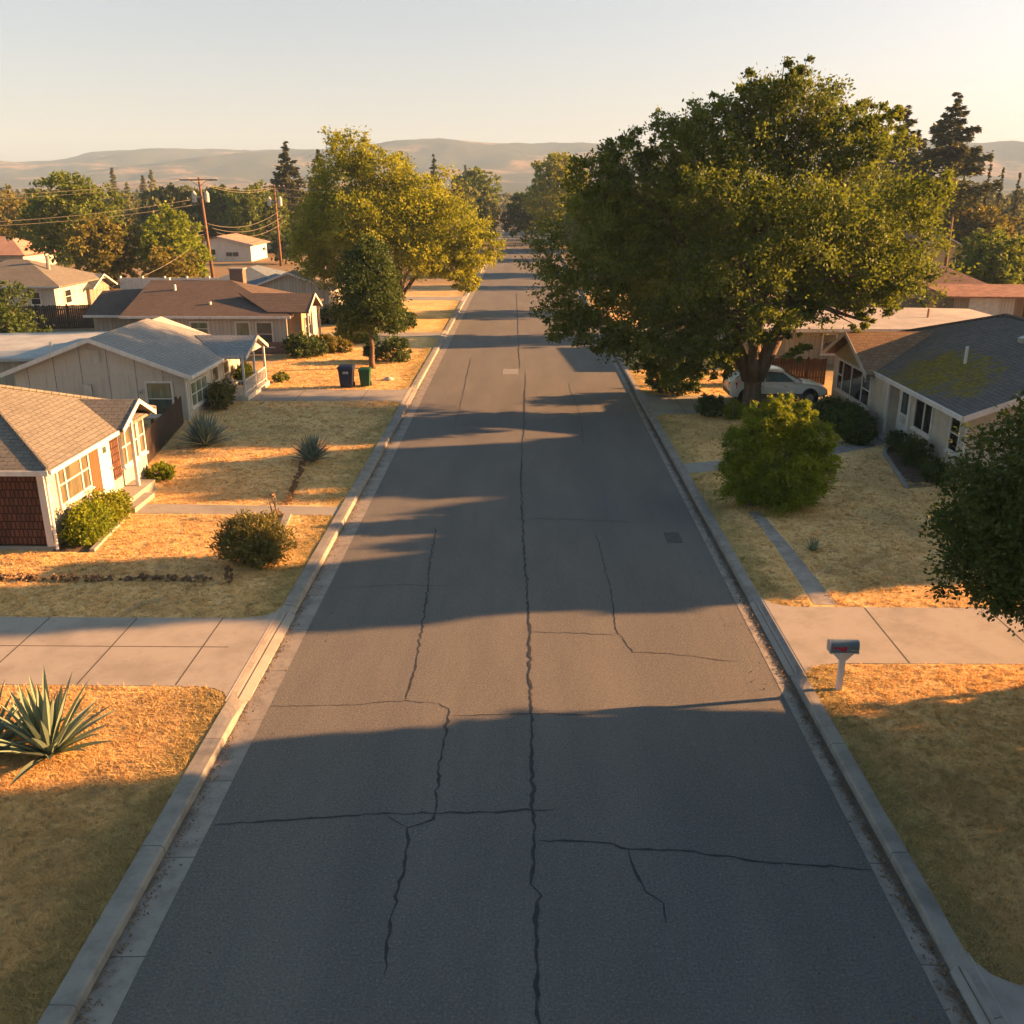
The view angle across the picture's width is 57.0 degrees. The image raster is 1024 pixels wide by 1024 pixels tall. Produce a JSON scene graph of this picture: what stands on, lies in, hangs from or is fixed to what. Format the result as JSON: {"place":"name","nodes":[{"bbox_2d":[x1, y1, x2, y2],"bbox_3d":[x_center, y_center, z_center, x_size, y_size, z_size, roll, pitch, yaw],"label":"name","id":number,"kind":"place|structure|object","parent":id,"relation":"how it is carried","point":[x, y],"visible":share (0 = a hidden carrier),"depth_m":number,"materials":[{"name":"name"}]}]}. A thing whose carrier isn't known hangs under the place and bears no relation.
{"place":"outdoors","nodes":[
{"label":"outdoors","id":0,"kind":"place"},
{"bbox_2d":[0,607,294,703],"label":"driveway","id":1,"kind":"structure","parent":0,"point":[217,653],"depth_m":21.43,"materials":[{"name":"concrete"}]},
{"bbox_2d":[249,388,416,404],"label":"driveway","id":2,"kind":"structure","parent":0,"point":[399,395],"depth_m":48.15,"materials":[{"name":"concrete"}]},
{"bbox_2d":[315,331,447,338],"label":"driveway","id":3,"kind":"structure","parent":0,"point":[422,334],"depth_m":68.64,"materials":[{"name":"concrete"}]},
{"bbox_2d":[0,210,1023,1023],"bbox_3d":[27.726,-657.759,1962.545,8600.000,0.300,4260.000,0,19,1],"label":"ground","id":4,"kind":"structure","parent":0,"point":[434,314],"depth_m":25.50,"materials":[{"name":"plant"}]},
{"bbox_2d":[0,183,52,244],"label":"leafy tree","id":5,"kind":"object","parent":4,"relation":"on","point":[7,214],"visible":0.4,"depth_m":151.28,"materials":[{"name":"green plant"}]},
{"bbox_2d":[0,280,53,332],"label":"garden hedge tree","id":6,"kind":"object","parent":4,"relation":"on","point":[8,312],"visible":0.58,"depth_m":55.68,"materials":[{"name":"green plant"}]},
{"bbox_2d":[0,236,56,264],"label":"pink roof house","id":7,"kind":"structure","parent":4,"relation":"on","point":[13,247],"depth_m":116.99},
{"bbox_2d":[9,304,93,328],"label":"board fence","id":8,"kind":"object","parent":4,"relation":"on","point":[78,310],"visible":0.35,"depth_m":71.32,"materials":[{"name":"wood"}]},
{"bbox_2d":[0,256,108,314],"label":"tan hipped house","id":9,"kind":"structure","parent":4,"relation":"on","point":[51,284],"depth_m":80.67,"materials":[{"name":"paint"}]},
{"bbox_2d":[0,665,118,786],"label":"agave plant","id":10,"kind":"object","parent":4,"relation":"on","point":[36,724],"visible":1,"depth_m":17.26,"materials":[{"name":"green plant"}]},
{"bbox_2d":[6,169,129,269],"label":"leafy tree","id":11,"kind":"object","parent":4,"relation":"on","point":[70,206],"visible":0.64,"depth_m":106.26,"materials":[{"name":"green plant"}]},
{"bbox_2d":[0,384,156,549],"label":"shingled house","id":12,"kind":"structure","parent":4,"relation":"on","point":[59,451],"depth_m":28.85,"materials":[{"name":"paint"}]},
{"bbox_2d":[55,454,94,510],"bbox_3d":[-13.299,-1.031,28.627,0.130,1.345,2.220,0,19,1],"label":"window","id":13,"kind":"structure","parent":12,"relation":"in","point":[73,481],"depth_m":28.62,"materials":[{"name":"glass"}]},
{"bbox_2d":[96,441,115,494],"bbox_3d":[-13.229,-1.413,30.793,0.152,1.980,0.850,0,19,1],"label":"door","id":14,"kind":"structure","parent":12,"relation":"in","point":[103,452],"depth_m":30.71,"materials":[{"name":"white paint"}]},
{"bbox_2d":[118,423,141,470],"bbox_3d":[-13.243,-2.334,32.593,0.130,1.455,1.570,0,19,1],"label":"window","id":15,"kind":"structure","parent":12,"relation":"in","point":[123,439],"depth_m":32.42,"materials":[{"name":"glass"}]},
{"bbox_2d":[136,419,148,456],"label":"window","id":16,"kind":"structure","parent":12,"relation":"in","point":[139,425],"depth_m":33.68,"materials":[{"name":"glass"}]},
{"bbox_2d":[51,519,117,551],"bbox_3d":[-12.763,0.648,28.874,1.150,0.056,3.300,0,19,1],"label":"soil bed","id":17,"kind":"object","parent":4,"relation":"on","point":[64,546],"visible":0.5,"depth_m":27.56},
{"bbox_2d":[57,495,117,547],"bbox_3d":[-12.685,0.330,28.122,1.731,1.606,2.104,0,19,1],"label":"foundation bush","id":18,"kind":"object","parent":17,"relation":"on","point":[85,523],"visible":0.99,"depth_m":27.71,"materials":[{"name":"green plant"}]},
{"bbox_2d":[85,487,135,524],"bbox_3d":[-12.613,-0.139,29.539,1.723,1.356,1.854,16,25,39],"label":"foundation bush","id":19,"kind":"object","parent":17,"relation":"on","point":[120,500],"visible":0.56,"depth_m":29.39,"materials":[{"name":"green plant"}]},
{"bbox_2d":[83,274,117,304],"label":"shed","id":20,"kind":"structure","parent":4,"relation":"on","point":[91,288],"depth_m":85.91,"materials":[{"name":"beige"}]},
{"bbox_2d":[59,213,143,288],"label":"leafy tree","id":21,"kind":"object","parent":4,"relation":"on","point":[100,240],"visible":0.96,"depth_m":98.31,"materials":[{"name":"green plant"}]},
{"bbox_2d":[0,572,212,581],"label":"dry hedge","id":22,"kind":"object","parent":4,"relation":"on","point":[92,577],"visible":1,"depth_m":25.24,"materials":[{"name":"plant"}]},
{"bbox_2d":[115,203,143,238],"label":"valley tree","id":23,"kind":"object","parent":4,"relation":"on","point":[131,211],"visible":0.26,"depth_m":183.13,"materials":[{"name":"green plant"}]},
{"bbox_2d":[0,317,269,420],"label":"porch house","id":24,"kind":"structure","parent":4,"relation":"on","point":[160,363],"depth_m":43.08,"materials":[{"name":"grey"}]},
{"bbox_2d":[144,381,174,417],"bbox_3d":[-15.948,-5.097,42.720,1.400,1.695,0.130,0,19,1],"label":"window","id":25,"kind":"structure","parent":24,"relation":"in","point":[160,403],"depth_m":42.75,"materials":[{"name":"white paint"}]},
{"bbox_2d":[189,374,207,409],"bbox_3d":[-14.681,-5.666,44.236,0.130,1.255,2.420,0,19,1],"label":"window","id":26,"kind":"structure","parent":24,"relation":"in","point":[198,387],"depth_m":44.17,"materials":[{"name":"glass"}]},
{"bbox_2d":[233,361,253,384],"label":"porch plant","id":27,"kind":"object","parent":24,"relation":"on","point":[237,373],"visible":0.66,"depth_m":49.13,"materials":[{"name":"green plant"}]},
{"bbox_2d":[144,460,175,482],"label":"weedy plant","id":28,"kind":"object","parent":4,"relation":"on","point":[162,468],"visible":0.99,"depth_m":33.91,"materials":[{"name":"green plant"}]},
{"bbox_2d":[144,396,183,463],"bbox_3d":[-14.416,-3.432,38.907,0.172,1.412,7.170,-2,19,-7],"label":"board fence","id":29,"kind":"object","parent":4,"relation":"on","point":[162,429],"visible":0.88,"depth_m":38.71,"materials":[{"name":"wood"}]},
{"bbox_2d":[119,276,216,289],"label":"white fence","id":30,"kind":"object","parent":4,"relation":"on","point":[142,282],"visible":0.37,"depth_m":93.10,"materials":[{"name":"paint"}]},
{"bbox_2d":[134,244,203,277],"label":"leafy tree","id":31,"kind":"object","parent":4,"relation":"on","point":[157,261],"visible":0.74,"depth_m":95.48,"materials":[{"name":"green plant"}]},
{"bbox_2d":[127,200,216,277],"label":"leafy tree","id":32,"kind":"object","parent":4,"relation":"on","point":[179,237],"visible":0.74,"depth_m":100.92,"materials":[{"name":"green plant"}]},
{"bbox_2d":[133,182,211,237],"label":"valley tree","id":33,"kind":"object","parent":4,"relation":"on","point":[170,193],"visible":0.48,"depth_m":160.79,"materials":[{"name":"green plant"}]},
{"bbox_2d":[179,177,217,277],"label":"utility pole","id":34,"kind":"object","parent":4,"relation":"on","point":[201,196],"visible":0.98,"depth_m":109.40,"materials":[{"name":"brown wood"}]},
{"bbox_2d":[172,410,233,448],"bbox_3d":[-12.598,-3.425,38.347,2.569,1.559,2.295,0,19,1],"label":"agave plant","id":35,"kind":"object","parent":4,"relation":"on","point":[203,432],"visible":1,"depth_m":38.30,"materials":[{"name":"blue plant"}]},
{"bbox_2d":[83,267,323,353],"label":"brown roof house","id":36,"kind":"structure","parent":4,"relation":"on","point":[236,304],"depth_m":60.81,"materials":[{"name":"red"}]},
{"bbox_2d":[254,321,274,347],"bbox_3d":[-15.814,-11.339,60.243,1.270,1.675,0.130,0,19,1],"label":"window","id":37,"kind":"structure","parent":36,"relation":"in","point":[264,329],"depth_m":60.17,"materials":[{"name":"glass"}]},
{"bbox_2d":[179,196,229,245],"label":"valley tree","id":38,"kind":"object","parent":4,"relation":"on","point":[213,221],"visible":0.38,"depth_m":163.56,"materials":[{"name":"green plant"}]},
{"bbox_2d":[206,378,237,409],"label":"flower bush","id":39,"kind":"object","parent":4,"relation":"on","point":[220,395],"visible":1,"depth_m":44.97,"materials":[{"name":"green plant"}]},
{"bbox_2d":[185,183,268,237],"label":"leafy tree","id":40,"kind":"object","parent":4,"relation":"on","point":[219,194],"visible":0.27,"depth_m":164.40,"materials":[{"name":"green plant"}]},
{"bbox_2d":[131,504,339,514],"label":"footpath","id":41,"kind":"structure","parent":4,"relation":"on","point":[201,509],"depth_m":30.93,"materials":[{"name":"concrete"}]},
{"bbox_2d":[201,233,270,260],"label":"white house","id":42,"kind":"structure","parent":4,"relation":"on","point":[238,247],"depth_m":139.74,"materials":[{"name":"paint"}]},
{"bbox_2d":[214,265,285,284],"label":"blue roof house","id":43,"kind":"structure","parent":4,"relation":"on","point":[256,274],"depth_m":82.99,"materials":[{"name":"grey"}]},
{"bbox_2d":[204,506,304,570],"bbox_3d":[-7.250,0.760,26.264,2.508,1.804,2.228,10,21,28],"label":"bush","id":44,"kind":"object","parent":4,"relation":"on","point":[262,541],"visible":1,"depth_m":25.87,"materials":[{"name":"green plant"}]},
{"bbox_2d":[217,179,291,245],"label":"leafy tree","id":45,"kind":"object","parent":4,"relation":"on","point":[253,205],"visible":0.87,"depth_m":154.55,"materials":[{"name":"green plant"}]},
{"bbox_2d":[38,230,503,1023],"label":"kerb","id":46,"kind":"structure","parent":4,"relation":"on","point":[76,986],"depth_m":15.88,"materials":[{"name":"concrete"}]},
{"bbox_2d":[263,185,284,265],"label":"utility pole","id":47,"kind":"object","parent":4,"relation":"on","point":[269,201],"visible":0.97,"depth_m":128.65,"materials":[{"name":"brown wood"}]},
{"bbox_2d":[262,231,304,263],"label":"leafy tree","id":48,"kind":"object","parent":4,"relation":"on","point":[274,247],"visible":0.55,"depth_m":133.74,"materials":[{"name":"green plant"}]},
{"bbox_2d":[263,141,307,244],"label":"fir tree","id":49,"kind":"object","parent":4,"relation":"on","point":[282,176],"visible":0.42,"depth_m":161.92,"materials":[{"name":"green plant"}]},
{"bbox_2d":[73,231,504,1023],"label":"gutter strip","id":50,"kind":"object","parent":4,"relation":"on","point":[127,963],"visible":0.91,"depth_m":16.82,"materials":[{"name":"concrete"}]},
{"bbox_2d":[284,459,306,504],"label":"dry hedge","id":51,"kind":"object","parent":4,"relation":"on","point":[294,486],"visible":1,"depth_m":33.51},
{"bbox_2d":[256,267,344,313],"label":"gabled house","id":52,"kind":"structure","parent":4,"relation":"on","point":[289,281],"depth_m":76.83,"materials":[{"name":"beige"}]},
{"bbox_2d":[279,331,328,358],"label":"bush","id":53,"kind":"object","parent":4,"relation":"on","point":[310,345],"visible":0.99,"depth_m":58.79,"materials":[{"name":"green plant"}]},
{"bbox_2d":[287,430,333,462],"bbox_3d":[-7.700,-2.551,36.180,1.987,1.303,2.012,-17,25,-40],"label":"agave plant","id":54,"kind":"object","parent":4,"relation":"on","point":[310,450],"visible":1,"depth_m":36.09,"materials":[{"name":"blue plant"}]},
{"bbox_2d":[313,333,353,352],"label":"bush","id":55,"kind":"object","parent":4,"relation":"on","point":[330,341],"visible":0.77,"depth_m":60.80,"materials":[{"name":"green plant"}]},
{"bbox_2d":[336,364,355,386],"bbox_3d":[-8.785,-7.227,50.073,0.858,1.190,0.954,0,19,1],"label":"wheelie bin","id":56,"kind":"object","parent":4,"relation":"on","point":[346,374],"visible":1,"depth_m":49.73,"materials":[{"name":"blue plastic"}]},
{"bbox_2d":[332,320,378,343],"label":"bush","id":57,"kind":"object","parent":4,"relation":"on","point":[363,336],"visible":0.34,"depth_m":64.53,"materials":[{"name":"green plant"}]},
{"bbox_2d":[318,232,414,368],"bbox_3d":[-8.168,-12.016,54.164,5.574,7.875,5.195,17,25,41],"label":"street tree","id":58,"kind":"object","parent":4,"relation":"on","point":[364,293],"visible":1,"depth_m":53.37,"materials":[{"name":"green plant"}]},
{"bbox_2d":[362,333,412,362],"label":"bush","id":59,"kind":"object","parent":4,"relation":"on","point":[386,347],"visible":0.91,"depth_m":57.33,"materials":[{"name":"green plant"}]},
{"bbox_2d":[282,125,507,307],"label":"shade tree","id":60,"kind":"object","parent":4,"relation":"on","point":[345,217],"visible":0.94,"depth_m":72.57,"materials":[{"name":"green plant"}]},
{"bbox_2d":[421,182,478,241],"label":"valley tree","id":61,"kind":"object","parent":4,"relation":"on","point":[474,203],"visible":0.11,"depth_m":164.16,"materials":[{"name":"green plant"}]},
{"bbox_2d":[455,194,495,238],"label":"valley tree","id":62,"kind":"object","parent":4,"relation":"on","point":[485,208],"visible":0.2,"depth_m":176.39,"materials":[{"name":"green plant"}]},
{"bbox_2d":[449,165,502,204],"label":"street end tree","id":63,"kind":"object","parent":4,"relation":"on","point":[471,177],"visible":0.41,"depth_m":211.80,"materials":[{"name":"green plant"}]},
{"bbox_2d":[498,190,544,241],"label":"street end tree","id":64,"kind":"object","parent":4,"relation":"on","point":[515,212],"visible":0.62,"depth_m":193.97,"materials":[{"name":"green plant"}]},
{"bbox_2d":[518,151,590,243],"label":"street end tree","id":65,"kind":"object","parent":4,"relation":"on","point":[543,203],"visible":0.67,"depth_m":179.48,"materials":[{"name":"green plant"}]},
{"bbox_2d":[549,200,597,249],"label":"street end tree","id":66,"kind":"object","parent":4,"relation":"on","point":[570,231],"visible":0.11,"depth_m":143.42,"materials":[{"name":"green plant"}]},
{"bbox_2d":[644,357,707,396],"bbox_3d":[8.340,-6.863,48.198,3.325,2.578,3.210,0,19,1],"label":"bush","id":67,"kind":"object","parent":4,"relation":"on","point":[684,387],"visible":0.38,"depth_m":47.93,"materials":[{"name":"green plant"}]},
{"bbox_2d":[693,392,724,417],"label":"bush","id":68,"kind":"object","parent":4,"relation":"on","point":[708,409],"visible":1,"depth_m":43.34,"materials":[{"name":"green plant"}]},
{"bbox_2d":[719,398,745,419],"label":"bush","id":69,"kind":"object","parent":4,"relation":"on","point":[729,411],"visible":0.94,"depth_m":42.92,"materials":[{"name":"green plant"}]},
{"bbox_2d":[513,53,980,407],"bbox_3d":[10.464,-12.819,44.512,20.821,15.733,15.604,0,19,1],"label":"oak tree","id":70,"kind":"object","parent":4,"relation":"on","point":[695,253],"visible":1,"depth_m":41.85,"materials":[{"name":"green plant"}]},
{"bbox_2d":[547,233,976,1023],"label":"gutter strip","id":71,"kind":"object","parent":4,"relation":"on","point":[907,923],"visible":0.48,"depth_m":16.73,"materials":[{"name":"concrete"}]},
{"bbox_2d":[723,357,826,384],"bbox_3d":[14.184,-7.602,50.906,5.408,1.570,0.172,1,19,4],"label":"board fence","id":72,"kind":"object","parent":4,"relation":"on","point":[807,363],"visible":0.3,"depth_m":50.67,"materials":[{"name":"wood"}]},
{"bbox_2d":[548,233,1005,1023],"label":"kerb","id":73,"kind":"structure","parent":4,"relation":"on","point":[940,929],"depth_m":16.55,"materials":[{"name":"concrete"}]},
{"bbox_2d":[709,391,846,517],"bbox_3d":[8.839,-1.956,30.854,3.982,4.092,3.799,17,25,40],"label":"bush","id":74,"kind":"object","parent":4,"relation":"on","point":[797,471],"visible":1,"depth_m":30.32,"materials":[{"name":"green plant"}]},
{"bbox_2d":[683,441,874,472],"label":"footpath","id":75,"kind":"structure","parent":4,"relation":"on","point":[699,467],"depth_m":36.28,"materials":[{"name":"concrete"}]},
{"bbox_2d":[827,639,859,689],"bbox_3d":[6.848,3.225,19.609,0.615,1.251,0.235,0,19,1],"label":"mailbox","id":76,"kind":"object","parent":4,"relation":"on","point":[843,651],"visible":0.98,"depth_m":19.40,"materials":[{"name":"white paint"}]},
{"bbox_2d":[811,394,878,437],"bbox_3d":[14.562,-4.137,41.335,2.400,1.635,5.113,0,19,1],"label":"hedge","id":77,"kind":"object","parent":4,"relation":"on","point":[837,410],"visible":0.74,"depth_m":40.69,"materials":[{"name":"green plant"}]},
{"bbox_2d":[708,307,992,363],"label":"flat roof house","id":78,"kind":"structure","parent":4,"relation":"on","point":[906,319],"depth_m":57.18,"materials":[{"name":"white paint"}]},
{"bbox_2d":[837,417,879,445],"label":"bush","id":79,"kind":"object","parent":4,"relation":"on","point":[860,429],"visible":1,"depth_m":38.63,"materials":[{"name":"green plant"}]},
{"bbox_2d":[882,446,908,488],"bbox_3d":[14.459,-1.760,35.775,0.349,0.146,5.754,5,19,13],"label":"garden edging","id":80,"kind":"object","parent":4,"relation":"on","point":[896,471],"visible":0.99,"depth_m":35.20,"materials":[{"name":"concrete"}]},
{"bbox_2d":[849,105,948,234],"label":"redwood tree","id":81,"kind":"object","parent":4,"relation":"on","point":[917,163],"visible":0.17,"depth_m":118.39,"materials":[{"name":"green plant"}]},
{"bbox_2d":[886,448,957,488],"bbox_3d":[15.040,-1.779,36.000,2.150,0.056,6.100,0,19,1],"label":"soil bed","id":82,"kind":"object","parent":4,"relation":"on","point":[910,473],"visible":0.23,"depth_m":35.12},
{"bbox_2d":[883,429,910,452],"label":"bush","id":83,"kind":"object","parent":82,"relation":"on","point":[895,437],"visible":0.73,"depth_m":37.70,"materials":[{"name":"green plant"}]},
{"bbox_2d":[895,431,934,466],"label":"bush","id":84,"kind":"object","parent":82,"relation":"on","point":[913,454],"visible":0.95,"depth_m":35.65,"materials":[{"name":"green plant"}]},
{"bbox_2d":[918,456,956,486],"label":"bush","id":85,"kind":"object","parent":82,"relation":"on","point":[929,470],"visible":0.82,"depth_m":33.59,"materials":[{"name":"green plant"}]},
{"bbox_2d":[822,313,1023,480],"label":"mossy roof house","id":86,"kind":"structure","parent":4,"relation":"on","point":[934,384],"depth_m":38.72,"materials":[{"name":"grey paint"}]},
{"bbox_2d":[834,358,872,410],"bbox_3d":[15.744,-5.961,43.520,0.130,1.575,4.670,0,19,1],"label":"window","id":87,"kind":"structure","parent":86,"relation":"in","point":[852,380],"depth_m":43.49,"materials":[{"name":"glass"}]},
{"bbox_2d":[897,391,909,440],"bbox_3d":[16.107,-4.023,38.707,0.085,2.060,0.900,0,19,1],"label":"door","id":88,"kind":"structure","parent":86,"relation":"in","point":[905,398],"depth_m":38.68,"materials":[{"name":"white paint"}]},
{"bbox_2d":[909,398,934,439],"bbox_3d":[16.101,-3.709,36.939,0.130,1.355,1.870,0,19,1],"label":"window","id":89,"kind":"structure","parent":86,"relation":"in","point":[923,413],"depth_m":36.91,"materials":[{"name":"glass"}]},
{"bbox_2d":[944,417,962,456],"bbox_3d":[16.062,-2.801,34.211,0.130,1.495,1.020,0,19,1],"label":"window","id":90,"kind":"structure","parent":86,"relation":"in","point":[950,447],"depth_m":34.29,"materials":[{"name":"glass"}]},
{"bbox_2d":[905,232,966,272],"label":"yellow house","id":91,"kind":"structure","parent":4,"relation":"on","point":[942,256],"depth_m":105.75,"materials":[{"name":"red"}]},
{"bbox_2d":[900,263,986,303],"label":"dark hip house","id":92,"kind":"structure","parent":4,"relation":"on","point":[966,279],"depth_m":82.37,"materials":[{"name":"red"}]},
{"bbox_2d":[904,92,1003,244],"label":"redwood tree","id":93,"kind":"object","parent":4,"relation":"on","point":[958,155],"visible":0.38,"depth_m":119.42,"materials":[{"name":"green plant"}]},
{"bbox_2d":[912,389,1023,635],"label":"garden tree","id":94,"kind":"object","parent":4,"relation":"on","point":[992,529],"visible":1,"depth_m":15.63,"materials":[{"name":"green plant"}]},
{"bbox_2d":[925,284,1023,317],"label":"rusty roof shed","id":95,"kind":"structure","parent":4,"relation":"on","point":[994,299],"depth_m":70.91,"materials":[{"name":"metal"}]},
{"bbox_2d":[947,204,1021,244],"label":"leafy tree","id":96,"kind":"object","parent":4,"relation":"on","point":[977,216],"visible":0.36,"depth_m":118.40,"materials":[{"name":"green plant"}]},
{"bbox_2d":[948,223,1023,283],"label":"leafy tree","id":97,"kind":"object","parent":4,"relation":"on","point":[997,258],"visible":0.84,"depth_m":89.31,"materials":[{"name":"green plant"}]},
{"bbox_2d":[0,138,1023,194],"bbox_3d":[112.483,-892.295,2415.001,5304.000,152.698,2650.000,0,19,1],"label":"hills","id":98,"kind":"structure","parent":0,"point":[509,163],"depth_m":2115.02,"materials":[{"name":"soil"}]},
{"bbox_2d":[0,0,1023,161],"label":"sky","id":99,"kind":"structure","parent":0,"point":[78,77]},
{"bbox_2d":[112,231,950,1023],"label":"road","id":100,"kind":"structure","parent":0,"point":[500,763],"depth_m":16.77,"materials":[{"name":"asphalt"}]},
{"bbox_2d":[78,381,974,1023],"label":"leaf litter","id":101,"kind":"object","parent":100,"relation":"on","point":[876,843],"visible":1,"depth_m":15.97,"materials":[{"name":"plant"}]},
{"bbox_2d":[636,393,829,417],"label":"driveway","id":102,"kind":"structure","parent":0,"point":[667,404],"depth_m":46.34,"materials":[{"name":"concrete"}]},
{"bbox_2d":[723,365,827,404],"bbox_3d":[13.024,-6.298,46.587,4.857,1.797,2.122,0,19,1],"label":"parked car","id":103,"kind":"object","parent":102,"relation":"on","point":[777,380],"visible":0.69,"depth_m":45.75,"materials":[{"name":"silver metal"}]},
{"bbox_2d":[749,512,837,604],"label":"worn path","id":104,"kind":"structure","parent":0,"point":[812,588],"depth_m":26.23,"materials":[{"name":"concrete"}]},
{"bbox_2d":[750,595,1023,676],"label":"driveway","id":105,"kind":"structure","parent":0,"point":[905,635],"depth_m":22.20,"materials":[{"name":"concrete"}]},
{"bbox_2d":[950,949,1023,1023],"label":"driveway","id":106,"kind":"structure","parent":0,"point":[1007,997],"depth_m":12.27,"materials":[{"name":"concrete"}]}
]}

